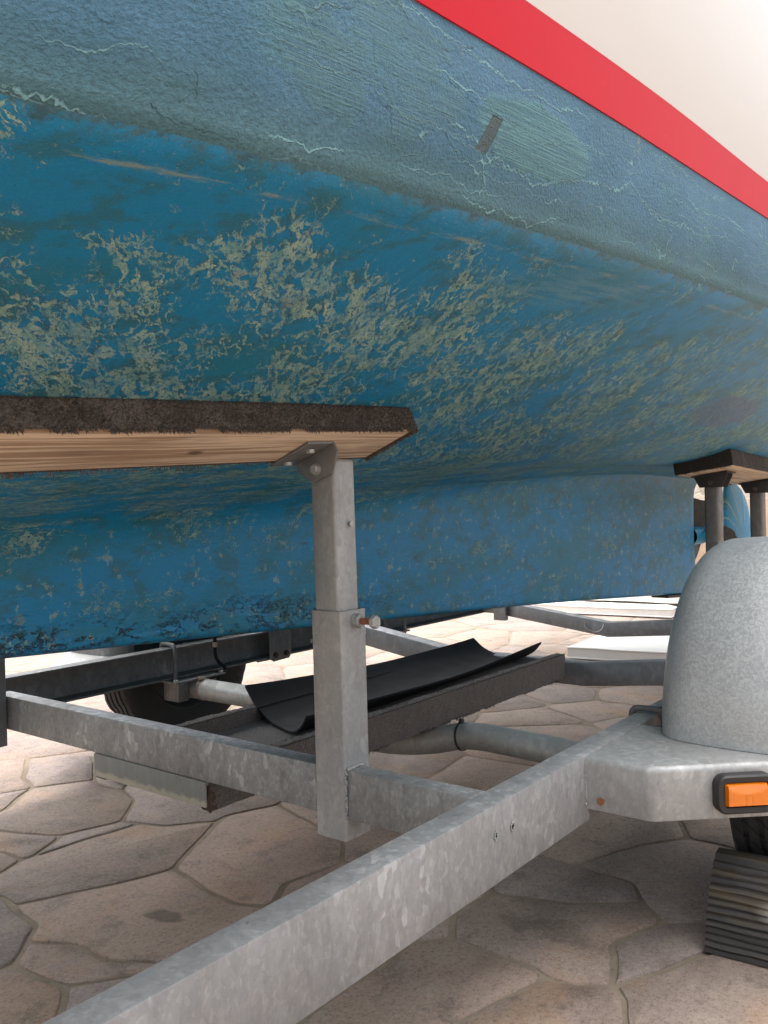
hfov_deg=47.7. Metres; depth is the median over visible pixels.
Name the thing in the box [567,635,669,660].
boat cushion
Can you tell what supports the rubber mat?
on the boat trailer
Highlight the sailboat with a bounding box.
[0,0,767,658]
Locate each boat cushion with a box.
[535,600,676,617]
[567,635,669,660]
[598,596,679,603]
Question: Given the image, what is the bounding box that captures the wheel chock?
[704,847,767,967]
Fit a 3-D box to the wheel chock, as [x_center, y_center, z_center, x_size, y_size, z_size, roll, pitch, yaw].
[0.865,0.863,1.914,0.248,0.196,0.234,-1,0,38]
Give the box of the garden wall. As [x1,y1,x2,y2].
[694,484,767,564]
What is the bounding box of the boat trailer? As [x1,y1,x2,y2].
[0,395,767,1023]
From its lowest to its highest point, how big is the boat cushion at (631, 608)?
0.089 m
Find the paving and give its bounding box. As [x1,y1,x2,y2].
[0,605,767,1023]
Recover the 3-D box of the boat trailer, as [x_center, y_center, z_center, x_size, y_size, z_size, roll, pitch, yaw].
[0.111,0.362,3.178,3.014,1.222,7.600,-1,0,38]
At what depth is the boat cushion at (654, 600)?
7.55 m
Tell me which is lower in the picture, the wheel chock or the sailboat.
the wheel chock
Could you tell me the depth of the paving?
2.27 m
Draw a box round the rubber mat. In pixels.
[245,638,541,733]

